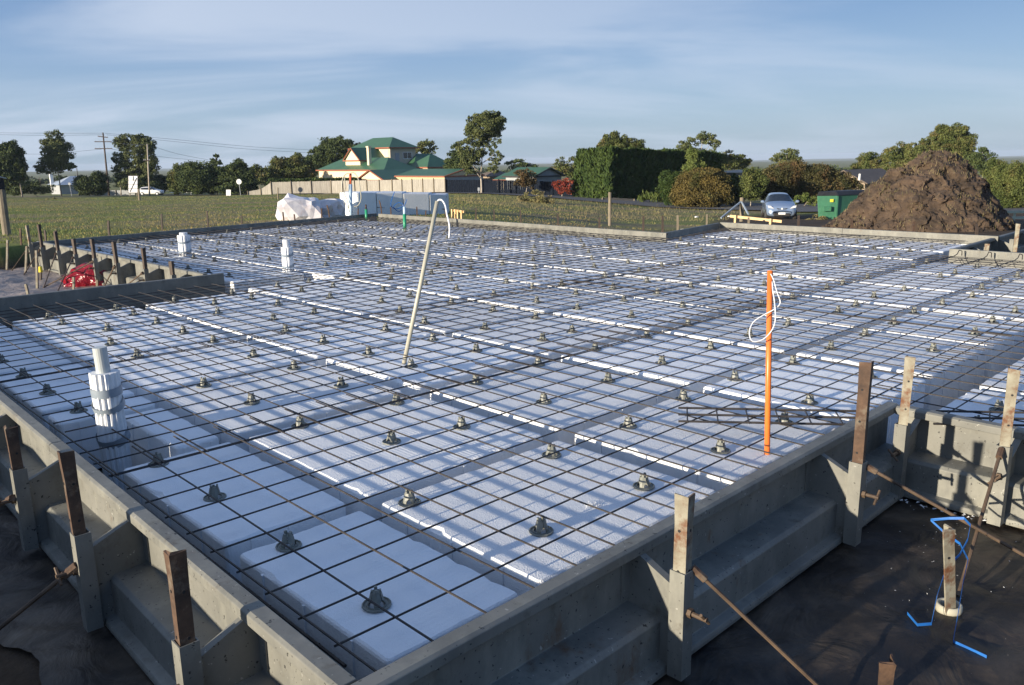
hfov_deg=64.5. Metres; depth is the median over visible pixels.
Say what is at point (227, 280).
foam pod
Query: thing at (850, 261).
foam pod
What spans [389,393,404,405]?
bar chair
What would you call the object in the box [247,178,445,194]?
fence
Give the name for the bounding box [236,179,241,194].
road sign
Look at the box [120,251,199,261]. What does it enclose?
foam pod
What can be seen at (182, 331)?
bar chair
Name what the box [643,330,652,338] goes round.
bar chair
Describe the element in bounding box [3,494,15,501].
brace rod
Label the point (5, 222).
timber post
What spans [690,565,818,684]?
brace rod
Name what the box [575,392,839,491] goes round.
foam pod
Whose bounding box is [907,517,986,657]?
strapping band
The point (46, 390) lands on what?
bar chair
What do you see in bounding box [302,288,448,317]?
foam pod
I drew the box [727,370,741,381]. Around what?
bar chair
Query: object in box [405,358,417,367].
bar chair
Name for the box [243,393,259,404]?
bar chair
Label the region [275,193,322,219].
foam bundle
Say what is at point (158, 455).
bar chair
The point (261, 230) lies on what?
foam pod
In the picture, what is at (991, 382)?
foam pod
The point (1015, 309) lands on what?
bar chair
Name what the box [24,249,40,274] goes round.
brace rod
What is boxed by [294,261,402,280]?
foam pod
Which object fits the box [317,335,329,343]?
bar chair
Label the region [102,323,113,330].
bar chair
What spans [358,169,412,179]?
garage
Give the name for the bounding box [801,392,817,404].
bar chair
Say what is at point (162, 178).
shrub
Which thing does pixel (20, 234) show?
stake
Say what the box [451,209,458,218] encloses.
profile board
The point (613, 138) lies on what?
tree
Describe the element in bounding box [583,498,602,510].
foam shavings
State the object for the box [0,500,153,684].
plastic sheet
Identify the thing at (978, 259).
bar hooks
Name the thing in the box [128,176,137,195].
sign board
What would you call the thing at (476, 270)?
foam pod
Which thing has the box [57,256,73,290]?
brace rod
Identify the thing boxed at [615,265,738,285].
foam pod
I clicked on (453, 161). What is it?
tree
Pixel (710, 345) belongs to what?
bar chair
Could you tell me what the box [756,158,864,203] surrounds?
thicket
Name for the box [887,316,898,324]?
bar chair
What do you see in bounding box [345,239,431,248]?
foam pod
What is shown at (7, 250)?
stake
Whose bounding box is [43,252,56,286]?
brace rod
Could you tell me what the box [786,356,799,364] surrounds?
bar chair
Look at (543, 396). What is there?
bar chair
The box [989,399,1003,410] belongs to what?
bar chair
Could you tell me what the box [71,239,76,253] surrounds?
steel post
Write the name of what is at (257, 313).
reinforcing mesh
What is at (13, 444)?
steel post
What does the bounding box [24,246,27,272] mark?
stake
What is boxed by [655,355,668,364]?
bar chair
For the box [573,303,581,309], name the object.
bar chair
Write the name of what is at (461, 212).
profile board
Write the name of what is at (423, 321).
bar chair
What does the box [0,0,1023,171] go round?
sky
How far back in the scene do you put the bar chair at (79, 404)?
4.66 m
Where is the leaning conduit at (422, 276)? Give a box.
[402,199,450,364]
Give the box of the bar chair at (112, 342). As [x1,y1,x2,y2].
[104,337,117,345]
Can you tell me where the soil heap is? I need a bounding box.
[821,150,1015,232]
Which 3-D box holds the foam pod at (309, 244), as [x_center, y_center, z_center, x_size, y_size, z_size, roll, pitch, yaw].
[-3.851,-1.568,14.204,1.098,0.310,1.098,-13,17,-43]
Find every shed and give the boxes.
[0,176,6,189]
[394,169,484,191]
[724,170,743,178]
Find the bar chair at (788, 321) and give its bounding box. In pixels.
[782,318,793,325]
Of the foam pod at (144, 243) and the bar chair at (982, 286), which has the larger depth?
the foam pod at (144, 243)
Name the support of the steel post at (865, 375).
attached to the steel edge form at (636, 609)
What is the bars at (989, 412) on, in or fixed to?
on the reinforcing mesh at (982, 393)
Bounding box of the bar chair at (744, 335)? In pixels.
[743,329,752,336]
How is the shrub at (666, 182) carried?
on the ground at (18, 666)
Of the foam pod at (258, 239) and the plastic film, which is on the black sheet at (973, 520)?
the foam pod at (258, 239)
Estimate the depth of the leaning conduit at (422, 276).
5.68 m
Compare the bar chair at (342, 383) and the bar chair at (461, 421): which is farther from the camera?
the bar chair at (342, 383)
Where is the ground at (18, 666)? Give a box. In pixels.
[0,156,1023,684]
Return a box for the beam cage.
[111,480,346,667]
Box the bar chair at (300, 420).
[291,416,308,428]
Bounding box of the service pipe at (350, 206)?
[341,172,361,214]
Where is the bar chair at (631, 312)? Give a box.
[626,311,636,317]
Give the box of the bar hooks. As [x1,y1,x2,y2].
[925,250,1023,271]
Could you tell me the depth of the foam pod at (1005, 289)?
8.32 m
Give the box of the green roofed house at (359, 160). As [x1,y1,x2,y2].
[316,137,443,177]
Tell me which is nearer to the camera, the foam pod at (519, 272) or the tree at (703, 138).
the foam pod at (519, 272)
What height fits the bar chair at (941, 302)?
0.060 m
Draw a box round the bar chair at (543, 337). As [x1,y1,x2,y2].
[537,333,548,340]
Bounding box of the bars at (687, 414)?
[678,407,855,425]
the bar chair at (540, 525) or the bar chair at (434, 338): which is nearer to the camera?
the bar chair at (540, 525)
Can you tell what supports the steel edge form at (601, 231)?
on the black sheet at (973, 520)
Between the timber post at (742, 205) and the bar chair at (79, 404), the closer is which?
the bar chair at (79, 404)
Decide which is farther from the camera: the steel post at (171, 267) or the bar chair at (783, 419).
the steel post at (171, 267)
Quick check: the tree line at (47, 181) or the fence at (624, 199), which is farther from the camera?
the tree line at (47, 181)
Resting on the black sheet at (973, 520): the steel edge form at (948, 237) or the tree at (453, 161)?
the steel edge form at (948, 237)
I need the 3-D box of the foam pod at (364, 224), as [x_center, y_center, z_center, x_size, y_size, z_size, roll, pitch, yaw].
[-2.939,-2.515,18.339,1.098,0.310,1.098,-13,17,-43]
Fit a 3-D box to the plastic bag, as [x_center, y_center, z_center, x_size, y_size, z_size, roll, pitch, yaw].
[-6.023,-0.988,11.891,1.101,0.375,0.488,-4,13,-14]
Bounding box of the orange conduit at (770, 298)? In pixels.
[749,270,780,454]
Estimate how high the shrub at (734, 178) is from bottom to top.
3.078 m
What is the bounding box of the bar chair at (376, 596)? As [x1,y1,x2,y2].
[362,586,391,612]
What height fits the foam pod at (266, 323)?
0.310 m
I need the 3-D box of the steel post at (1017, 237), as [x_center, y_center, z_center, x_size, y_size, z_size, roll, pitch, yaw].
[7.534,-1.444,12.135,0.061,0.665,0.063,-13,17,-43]
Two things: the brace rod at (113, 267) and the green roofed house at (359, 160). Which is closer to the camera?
the brace rod at (113, 267)
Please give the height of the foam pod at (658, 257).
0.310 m
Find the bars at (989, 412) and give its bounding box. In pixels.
[933,410,1023,426]
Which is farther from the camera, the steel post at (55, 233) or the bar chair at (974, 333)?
the steel post at (55, 233)
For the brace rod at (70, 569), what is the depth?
2.91 m
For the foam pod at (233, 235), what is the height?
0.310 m
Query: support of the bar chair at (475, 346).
on the foam pod at (422, 377)
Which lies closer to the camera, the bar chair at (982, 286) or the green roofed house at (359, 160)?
the bar chair at (982, 286)
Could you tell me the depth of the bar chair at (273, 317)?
7.32 m
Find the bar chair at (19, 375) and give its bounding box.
[15,367,31,377]
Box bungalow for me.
[493,167,565,192]
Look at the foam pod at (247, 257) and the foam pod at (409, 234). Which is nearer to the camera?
the foam pod at (247, 257)
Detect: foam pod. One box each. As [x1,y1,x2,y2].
[0,323,27,343]
[0,340,71,376]
[0,364,134,429]
[12,306,168,346]
[44,319,227,370]
[48,396,154,468]
[68,243,135,250]
[93,338,301,408]
[96,247,166,255]
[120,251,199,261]
[124,442,345,582]
[125,408,218,466]
[130,238,206,247]
[146,292,285,323]
[151,257,234,268]
[156,241,233,251]
[158,362,402,452]
[183,263,276,275]
[187,302,350,341]
[192,245,270,256]
[195,233,267,240]
[212,250,304,263]
[219,236,296,245]
[224,270,303,293]
[238,228,291,233]
[240,511,517,680]
[247,255,349,269]
[247,317,430,365]
[248,229,321,236]
[248,240,330,250]
[248,278,380,303]
[249,395,542,521]
[277,232,352,239]
[290,224,336,228]
[293,244,372,255]
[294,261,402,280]
[301,225,368,231]
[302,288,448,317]
[309,235,390,244]
[321,249,416,261]
[326,335,535,398]
[331,228,403,234]
[333,221,374,225]
[340,268,462,289]
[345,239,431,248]
[348,222,413,227]
[365,231,440,237]
[366,255,469,268]
[369,300,533,336]
[380,224,440,230]
[381,441,714,595]
[385,243,477,253]
[397,276,529,300]
[400,234,481,242]
[415,227,481,233]
[419,260,530,276]
[430,360,676,445]
[433,247,529,259]
[444,237,524,247]
[452,230,527,237]
[452,315,637,361]
[468,286,615,315]
[477,267,600,286]
[484,252,589,266]
[489,242,580,252]
[493,233,574,241]
[539,236,626,245]
[542,246,639,258]
[544,258,658,275]
[547,275,682,298]
[553,298,718,334]
[561,333,773,396]
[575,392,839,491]
[592,240,683,251]
[602,251,708,264]
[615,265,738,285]
[634,285,783,315]
[655,244,751,256]
[662,312,848,359]
[669,236,724,244]
[673,257,787,273]
[695,231,759,238]
[699,239,788,249]
[699,274,835,297]
[703,356,925,444]
[722,249,827,264]
[736,234,823,243]
[740,297,904,334]
[754,263,879,283]
[766,243,863,255]
[796,331,986,410]
[800,282,949,313]
[801,255,916,273]
[802,237,895,249]
[843,248,938,262]
[854,271,987,297]
[868,311,1023,382]
[876,242,962,262]
[896,262,1020,282]
[915,241,966,244]
[921,294,1023,321]
[939,389,1023,427]
[966,281,1023,299]
[979,358,1023,396]
[1003,272,1023,282]
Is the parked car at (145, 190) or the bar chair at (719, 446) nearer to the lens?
the bar chair at (719, 446)
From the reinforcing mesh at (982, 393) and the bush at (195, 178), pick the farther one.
the bush at (195, 178)
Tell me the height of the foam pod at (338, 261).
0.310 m
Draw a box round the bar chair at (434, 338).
[427,333,438,340]
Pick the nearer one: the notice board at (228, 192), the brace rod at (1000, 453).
the brace rod at (1000, 453)
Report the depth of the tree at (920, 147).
99.53 m
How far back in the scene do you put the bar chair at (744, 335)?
6.36 m
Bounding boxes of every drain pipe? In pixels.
[365,205,367,220]
[403,207,406,228]
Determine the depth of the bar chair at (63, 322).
7.26 m
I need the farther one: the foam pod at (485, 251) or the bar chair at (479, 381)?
the foam pod at (485, 251)
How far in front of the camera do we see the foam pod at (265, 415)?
4.88 m
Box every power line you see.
[107,133,305,149]
[113,135,306,152]
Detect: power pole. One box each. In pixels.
[94,133,111,195]
[143,144,149,195]
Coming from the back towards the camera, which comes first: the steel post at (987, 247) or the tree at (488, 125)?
the tree at (488, 125)
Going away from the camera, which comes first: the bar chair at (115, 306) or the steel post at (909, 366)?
the steel post at (909, 366)
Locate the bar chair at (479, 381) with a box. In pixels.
[469,375,483,384]
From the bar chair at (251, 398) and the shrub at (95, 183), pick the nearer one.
the bar chair at (251, 398)
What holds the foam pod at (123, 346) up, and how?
on the black sheet at (973, 520)
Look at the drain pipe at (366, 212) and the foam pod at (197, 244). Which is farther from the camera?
the drain pipe at (366, 212)
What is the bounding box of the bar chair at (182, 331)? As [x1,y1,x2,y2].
[177,325,188,333]
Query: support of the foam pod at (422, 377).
on the black sheet at (973, 520)
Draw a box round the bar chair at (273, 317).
[268,313,278,320]
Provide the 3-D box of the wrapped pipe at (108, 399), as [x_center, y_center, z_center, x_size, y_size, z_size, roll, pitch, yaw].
[-2.081,0.414,4.217,0.165,0.801,0.165,-13,17,-43]
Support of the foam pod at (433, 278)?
on the black sheet at (973, 520)
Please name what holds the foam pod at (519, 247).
on the black sheet at (973, 520)
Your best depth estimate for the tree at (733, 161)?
116.89 m
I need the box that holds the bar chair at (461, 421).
[453,416,470,429]
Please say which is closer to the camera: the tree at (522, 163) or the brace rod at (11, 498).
the brace rod at (11, 498)
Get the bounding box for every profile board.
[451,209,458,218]
[457,210,464,218]
[730,215,781,224]
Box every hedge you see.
[266,177,357,190]
[571,145,723,198]
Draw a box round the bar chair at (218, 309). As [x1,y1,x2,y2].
[212,307,222,313]
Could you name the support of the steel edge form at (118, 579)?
on the plastic sheet at (55, 638)
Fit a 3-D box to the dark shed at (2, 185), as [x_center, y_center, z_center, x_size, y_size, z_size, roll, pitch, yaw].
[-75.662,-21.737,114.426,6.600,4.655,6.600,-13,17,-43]
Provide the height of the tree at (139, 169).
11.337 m
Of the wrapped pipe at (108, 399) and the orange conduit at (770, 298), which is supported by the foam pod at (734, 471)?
the orange conduit at (770, 298)
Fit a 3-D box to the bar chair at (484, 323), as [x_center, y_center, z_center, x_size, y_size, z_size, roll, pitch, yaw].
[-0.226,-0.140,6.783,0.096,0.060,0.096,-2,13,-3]
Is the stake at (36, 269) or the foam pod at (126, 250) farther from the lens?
the foam pod at (126, 250)
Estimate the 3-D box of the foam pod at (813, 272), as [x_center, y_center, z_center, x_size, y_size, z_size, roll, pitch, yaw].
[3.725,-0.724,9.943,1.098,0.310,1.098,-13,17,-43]
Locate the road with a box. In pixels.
[34,192,1023,211]
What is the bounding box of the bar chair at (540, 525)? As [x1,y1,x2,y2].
[529,515,553,536]
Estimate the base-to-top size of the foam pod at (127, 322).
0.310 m
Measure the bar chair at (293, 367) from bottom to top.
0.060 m
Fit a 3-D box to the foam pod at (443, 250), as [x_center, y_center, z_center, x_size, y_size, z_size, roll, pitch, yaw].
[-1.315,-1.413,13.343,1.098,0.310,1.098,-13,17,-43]
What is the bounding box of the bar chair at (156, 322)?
[151,316,162,323]
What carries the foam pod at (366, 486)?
on the black sheet at (973, 520)
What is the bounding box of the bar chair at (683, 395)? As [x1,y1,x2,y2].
[675,389,691,400]
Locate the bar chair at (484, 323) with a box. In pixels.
[479,322,490,329]
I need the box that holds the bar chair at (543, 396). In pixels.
[536,393,551,404]
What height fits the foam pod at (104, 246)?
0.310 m
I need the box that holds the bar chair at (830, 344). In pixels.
[824,341,837,350]
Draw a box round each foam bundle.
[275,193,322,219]
[319,199,345,217]
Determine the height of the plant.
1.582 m
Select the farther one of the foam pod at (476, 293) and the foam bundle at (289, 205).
the foam bundle at (289, 205)
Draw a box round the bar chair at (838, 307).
[832,306,843,312]
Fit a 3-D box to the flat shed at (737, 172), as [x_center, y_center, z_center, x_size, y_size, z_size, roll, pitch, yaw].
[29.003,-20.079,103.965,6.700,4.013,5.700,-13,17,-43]
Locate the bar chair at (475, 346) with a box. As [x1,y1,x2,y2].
[472,343,482,352]
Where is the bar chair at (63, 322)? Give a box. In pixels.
[57,317,67,324]
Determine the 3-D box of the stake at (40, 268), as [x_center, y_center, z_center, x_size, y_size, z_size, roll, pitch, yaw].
[-7.170,-0.987,12.355,0.057,0.348,0.090,1,13,10]
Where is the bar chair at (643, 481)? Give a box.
[633,472,654,490]
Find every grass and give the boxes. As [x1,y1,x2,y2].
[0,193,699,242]
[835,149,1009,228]
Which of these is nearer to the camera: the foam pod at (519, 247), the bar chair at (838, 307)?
the bar chair at (838, 307)
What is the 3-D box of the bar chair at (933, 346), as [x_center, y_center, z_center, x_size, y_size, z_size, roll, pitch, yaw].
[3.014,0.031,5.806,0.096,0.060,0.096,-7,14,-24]
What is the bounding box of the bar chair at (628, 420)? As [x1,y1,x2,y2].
[619,416,636,428]
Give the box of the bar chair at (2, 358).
[0,353,8,361]
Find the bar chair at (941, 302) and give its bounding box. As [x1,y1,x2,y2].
[937,298,947,305]
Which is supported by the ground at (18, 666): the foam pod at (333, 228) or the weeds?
the weeds
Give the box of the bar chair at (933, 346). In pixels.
[926,342,939,351]
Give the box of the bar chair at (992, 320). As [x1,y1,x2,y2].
[986,315,998,322]
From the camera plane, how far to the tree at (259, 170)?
149.47 m
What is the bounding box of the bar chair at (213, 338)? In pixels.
[207,335,219,343]
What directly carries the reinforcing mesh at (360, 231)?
on the bar chairs at (463, 232)
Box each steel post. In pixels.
[4,425,23,470]
[25,225,31,244]
[37,224,43,246]
[53,231,59,250]
[57,450,85,535]
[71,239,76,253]
[89,239,96,257]
[111,241,118,271]
[140,247,147,268]
[163,549,194,646]
[168,261,174,277]
[673,493,694,574]
[852,361,873,463]
[898,355,915,425]
[984,244,990,250]
[999,366,1020,447]
[1013,224,1021,251]
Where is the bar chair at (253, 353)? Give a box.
[247,348,259,357]
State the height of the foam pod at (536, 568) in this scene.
0.310 m
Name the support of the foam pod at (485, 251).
on the black sheet at (973, 520)
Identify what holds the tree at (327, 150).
on the ground at (18, 666)
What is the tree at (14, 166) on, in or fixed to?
on the ground at (18, 666)
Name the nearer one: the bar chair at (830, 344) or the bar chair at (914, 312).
the bar chair at (830, 344)
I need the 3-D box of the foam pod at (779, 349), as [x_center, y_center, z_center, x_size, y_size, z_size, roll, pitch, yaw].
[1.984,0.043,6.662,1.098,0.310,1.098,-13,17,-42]
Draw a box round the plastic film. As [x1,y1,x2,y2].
[0,266,107,296]
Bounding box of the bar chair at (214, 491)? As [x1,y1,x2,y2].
[203,484,226,501]
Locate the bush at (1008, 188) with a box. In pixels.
[991,159,1023,207]
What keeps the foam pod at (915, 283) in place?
on the black sheet at (973, 520)
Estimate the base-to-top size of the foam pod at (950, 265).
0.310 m
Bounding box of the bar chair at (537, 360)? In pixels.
[531,357,544,366]
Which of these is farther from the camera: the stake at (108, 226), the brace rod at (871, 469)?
the stake at (108, 226)
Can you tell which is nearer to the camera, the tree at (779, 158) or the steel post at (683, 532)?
the steel post at (683, 532)
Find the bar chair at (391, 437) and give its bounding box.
[382,430,400,444]
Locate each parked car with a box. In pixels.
[140,187,163,194]
[761,192,799,218]
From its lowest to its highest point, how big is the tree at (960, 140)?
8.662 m
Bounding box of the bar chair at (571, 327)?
[566,324,576,332]
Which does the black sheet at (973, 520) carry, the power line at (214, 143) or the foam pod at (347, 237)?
the foam pod at (347, 237)
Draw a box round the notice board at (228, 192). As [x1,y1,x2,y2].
[226,190,230,196]
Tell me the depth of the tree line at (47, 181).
417.61 m
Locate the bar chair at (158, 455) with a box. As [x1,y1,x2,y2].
[148,452,168,467]
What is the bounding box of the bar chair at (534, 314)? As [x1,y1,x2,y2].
[530,312,539,319]
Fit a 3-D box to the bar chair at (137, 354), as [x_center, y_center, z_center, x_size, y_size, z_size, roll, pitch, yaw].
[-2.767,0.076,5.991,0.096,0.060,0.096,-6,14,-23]
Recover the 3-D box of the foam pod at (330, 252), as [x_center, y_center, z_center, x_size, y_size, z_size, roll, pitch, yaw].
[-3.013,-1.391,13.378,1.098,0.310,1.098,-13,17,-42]
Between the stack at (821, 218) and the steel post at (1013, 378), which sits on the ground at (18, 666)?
the stack at (821, 218)
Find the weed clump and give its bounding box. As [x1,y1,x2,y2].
[517,189,554,203]
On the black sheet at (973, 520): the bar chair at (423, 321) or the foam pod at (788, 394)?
the foam pod at (788, 394)
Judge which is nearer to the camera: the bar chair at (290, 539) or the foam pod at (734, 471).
the bar chair at (290, 539)
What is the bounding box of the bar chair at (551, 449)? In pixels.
[542,442,560,458]
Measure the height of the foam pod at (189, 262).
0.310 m
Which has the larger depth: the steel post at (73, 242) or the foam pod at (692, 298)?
the steel post at (73, 242)
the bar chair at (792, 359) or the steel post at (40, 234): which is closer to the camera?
the bar chair at (792, 359)
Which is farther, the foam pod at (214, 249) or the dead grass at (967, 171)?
the dead grass at (967, 171)
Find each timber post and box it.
[0,189,10,234]
[608,192,610,225]
[720,197,748,221]
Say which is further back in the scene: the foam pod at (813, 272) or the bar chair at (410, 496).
the foam pod at (813, 272)
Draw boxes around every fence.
[98,190,135,194]
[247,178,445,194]
[445,179,573,196]
[602,197,634,200]
[1007,210,1023,220]
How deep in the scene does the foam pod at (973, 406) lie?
4.56 m
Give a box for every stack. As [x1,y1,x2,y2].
[340,191,448,215]
[806,214,827,219]
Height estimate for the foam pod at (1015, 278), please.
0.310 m
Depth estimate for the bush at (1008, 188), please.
55.53 m
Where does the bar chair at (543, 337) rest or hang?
on the foam pod at (531, 341)
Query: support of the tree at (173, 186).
on the ground at (18, 666)
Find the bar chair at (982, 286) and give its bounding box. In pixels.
[979,283,985,289]
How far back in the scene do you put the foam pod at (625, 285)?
8.99 m
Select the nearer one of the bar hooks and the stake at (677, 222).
the bar hooks
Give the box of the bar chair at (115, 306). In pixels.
[111,304,121,309]
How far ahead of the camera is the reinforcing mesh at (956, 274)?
7.88 m
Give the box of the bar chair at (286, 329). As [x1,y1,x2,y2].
[280,325,291,331]
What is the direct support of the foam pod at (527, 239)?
on the black sheet at (973, 520)
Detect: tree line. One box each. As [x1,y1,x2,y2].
[24,176,316,183]
[472,163,1013,175]
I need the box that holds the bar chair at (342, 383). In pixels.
[334,376,348,387]
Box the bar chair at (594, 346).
[589,342,601,350]
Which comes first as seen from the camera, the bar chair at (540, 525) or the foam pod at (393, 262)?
the bar chair at (540, 525)
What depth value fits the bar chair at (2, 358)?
5.89 m
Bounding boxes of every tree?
[0,139,29,196]
[33,129,77,196]
[110,133,161,190]
[166,162,180,194]
[207,153,223,193]
[212,157,258,194]
[249,163,269,188]
[265,152,317,178]
[304,135,360,174]
[415,138,438,153]
[442,141,471,168]
[454,110,506,193]
[504,158,538,169]
[513,168,537,191]
[551,155,575,179]
[551,178,574,194]
[596,130,645,148]
[676,130,720,150]
[721,149,752,169]
[734,167,769,205]
[769,148,803,164]
[849,151,888,169]
[878,141,914,170]
[904,138,929,160]
[924,122,987,160]
[963,147,997,177]
[979,158,1009,197]
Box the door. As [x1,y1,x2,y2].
[395,153,399,160]
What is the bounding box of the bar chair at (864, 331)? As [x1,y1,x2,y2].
[858,328,871,336]
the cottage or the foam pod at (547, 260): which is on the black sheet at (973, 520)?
the foam pod at (547, 260)
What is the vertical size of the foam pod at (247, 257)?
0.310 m
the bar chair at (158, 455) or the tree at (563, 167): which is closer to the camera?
the bar chair at (158, 455)
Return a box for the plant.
[637,190,663,201]
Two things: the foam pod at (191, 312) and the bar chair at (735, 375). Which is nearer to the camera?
the bar chair at (735, 375)
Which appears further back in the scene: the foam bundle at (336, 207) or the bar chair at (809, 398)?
the foam bundle at (336, 207)
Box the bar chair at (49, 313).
[43,311,54,318]
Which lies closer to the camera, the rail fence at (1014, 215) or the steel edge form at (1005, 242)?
the steel edge form at (1005, 242)
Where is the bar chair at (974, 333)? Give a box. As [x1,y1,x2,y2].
[968,327,980,335]
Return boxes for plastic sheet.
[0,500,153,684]
[652,497,1023,684]
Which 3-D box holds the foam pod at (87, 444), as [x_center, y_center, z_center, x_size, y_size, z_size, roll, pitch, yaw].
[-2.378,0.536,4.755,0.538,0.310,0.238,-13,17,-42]
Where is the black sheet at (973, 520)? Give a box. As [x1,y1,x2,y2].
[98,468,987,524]
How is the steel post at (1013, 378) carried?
attached to the steel edge form at (950, 465)
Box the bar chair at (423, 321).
[420,316,429,323]
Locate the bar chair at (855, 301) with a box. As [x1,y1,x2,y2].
[850,300,860,306]
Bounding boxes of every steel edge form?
[0,273,224,329]
[0,391,356,684]
[28,241,207,284]
[30,213,376,265]
[351,402,900,684]
[378,214,667,242]
[662,223,719,240]
[720,222,998,250]
[888,405,1023,528]
[948,248,1023,272]
[953,229,1023,252]
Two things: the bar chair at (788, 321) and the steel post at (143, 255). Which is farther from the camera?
the steel post at (143, 255)
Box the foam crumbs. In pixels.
[885,499,1015,620]
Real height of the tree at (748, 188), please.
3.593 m
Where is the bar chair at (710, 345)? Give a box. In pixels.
[704,340,715,349]
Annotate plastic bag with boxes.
[60,263,105,286]
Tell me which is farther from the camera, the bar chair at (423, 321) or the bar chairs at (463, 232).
the bar chairs at (463, 232)
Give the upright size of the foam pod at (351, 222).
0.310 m
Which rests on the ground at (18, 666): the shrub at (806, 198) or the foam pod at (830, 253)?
the shrub at (806, 198)
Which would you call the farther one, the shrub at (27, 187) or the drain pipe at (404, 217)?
the shrub at (27, 187)
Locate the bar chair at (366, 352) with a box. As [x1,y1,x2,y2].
[362,346,374,355]
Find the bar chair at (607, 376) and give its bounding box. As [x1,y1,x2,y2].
[601,371,615,382]
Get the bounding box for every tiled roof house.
[483,170,504,179]
[841,168,886,189]
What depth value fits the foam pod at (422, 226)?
17.37 m
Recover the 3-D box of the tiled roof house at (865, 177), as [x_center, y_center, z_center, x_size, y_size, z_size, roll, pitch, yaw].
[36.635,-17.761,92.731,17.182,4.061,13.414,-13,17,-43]
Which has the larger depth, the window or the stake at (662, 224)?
the window
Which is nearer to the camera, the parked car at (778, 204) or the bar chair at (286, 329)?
the bar chair at (286, 329)
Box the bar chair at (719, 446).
[710,438,730,453]
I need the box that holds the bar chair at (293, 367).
[287,359,300,369]
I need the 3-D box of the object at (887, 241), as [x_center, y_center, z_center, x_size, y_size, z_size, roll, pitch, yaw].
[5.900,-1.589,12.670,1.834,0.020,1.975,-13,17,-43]
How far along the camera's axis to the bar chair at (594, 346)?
5.96 m
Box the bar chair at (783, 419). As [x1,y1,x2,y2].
[775,412,792,424]
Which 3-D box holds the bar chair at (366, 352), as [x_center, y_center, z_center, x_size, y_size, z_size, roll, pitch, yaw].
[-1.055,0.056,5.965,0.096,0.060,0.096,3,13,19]
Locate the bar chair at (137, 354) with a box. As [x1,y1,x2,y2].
[130,348,143,357]
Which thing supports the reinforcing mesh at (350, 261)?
on the bar chair
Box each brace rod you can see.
[0,562,77,629]
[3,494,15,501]
[11,246,28,270]
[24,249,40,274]
[42,260,93,287]
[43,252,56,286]
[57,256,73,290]
[104,265,115,285]
[129,271,143,282]
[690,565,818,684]
[866,463,1023,556]
[956,447,1004,596]
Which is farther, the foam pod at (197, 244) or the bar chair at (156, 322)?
the foam pod at (197, 244)
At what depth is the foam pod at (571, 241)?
13.95 m
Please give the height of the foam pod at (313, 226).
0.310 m
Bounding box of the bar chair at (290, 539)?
[275,530,301,551]
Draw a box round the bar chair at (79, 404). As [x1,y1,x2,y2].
[70,401,87,413]
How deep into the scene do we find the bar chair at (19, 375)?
5.47 m
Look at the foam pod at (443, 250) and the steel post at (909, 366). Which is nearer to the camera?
the steel post at (909, 366)
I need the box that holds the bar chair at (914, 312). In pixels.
[908,307,919,313]
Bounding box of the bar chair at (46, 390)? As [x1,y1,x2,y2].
[39,383,55,394]
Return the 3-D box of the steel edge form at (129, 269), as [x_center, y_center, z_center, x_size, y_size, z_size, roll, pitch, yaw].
[-6.030,-1.063,11.819,0.327,0.422,6.570,-13,18,-43]
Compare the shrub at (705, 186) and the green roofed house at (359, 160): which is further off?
the green roofed house at (359, 160)
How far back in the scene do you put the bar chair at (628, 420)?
4.25 m
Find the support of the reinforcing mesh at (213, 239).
on the bar chair
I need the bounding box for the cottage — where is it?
[48,174,78,193]
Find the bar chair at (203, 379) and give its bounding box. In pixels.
[196,377,211,387]
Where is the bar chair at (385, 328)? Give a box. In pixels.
[380,323,390,330]
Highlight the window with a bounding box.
[403,152,411,158]
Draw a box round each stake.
[6,240,8,269]
[19,229,22,244]
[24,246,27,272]
[24,284,29,293]
[35,250,38,287]
[38,266,42,280]
[72,277,74,288]
[107,220,110,235]
[161,214,162,230]
[642,216,644,230]
[661,216,663,231]
[677,215,678,229]
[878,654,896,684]
[935,524,962,615]
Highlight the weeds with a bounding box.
[454,195,744,220]
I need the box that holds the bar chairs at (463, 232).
[117,219,557,242]
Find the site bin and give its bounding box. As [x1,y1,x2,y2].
[817,190,864,218]
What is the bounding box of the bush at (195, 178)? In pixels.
[172,160,217,194]
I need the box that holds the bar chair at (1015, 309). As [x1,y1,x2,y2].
[1009,306,1020,313]
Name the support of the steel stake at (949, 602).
on the plastic sheet at (829, 618)
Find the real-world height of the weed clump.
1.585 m
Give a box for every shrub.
[5,181,55,195]
[54,175,66,181]
[71,170,110,195]
[152,174,171,194]
[655,169,688,204]
[667,167,734,206]
[682,145,706,169]
[729,173,744,205]
[793,192,817,205]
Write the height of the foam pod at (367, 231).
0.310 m
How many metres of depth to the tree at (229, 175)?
124.76 m
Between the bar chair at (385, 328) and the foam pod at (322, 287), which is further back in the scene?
the foam pod at (322, 287)
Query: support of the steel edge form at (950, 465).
on the plastic sheet at (829, 618)
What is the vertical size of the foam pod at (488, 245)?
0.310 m
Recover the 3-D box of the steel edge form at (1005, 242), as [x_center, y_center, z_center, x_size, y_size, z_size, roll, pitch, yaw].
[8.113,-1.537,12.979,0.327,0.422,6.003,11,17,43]
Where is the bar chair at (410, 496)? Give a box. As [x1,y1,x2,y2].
[398,489,420,507]
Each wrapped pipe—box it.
[88,346,131,491]
[177,232,191,256]
[281,239,293,272]

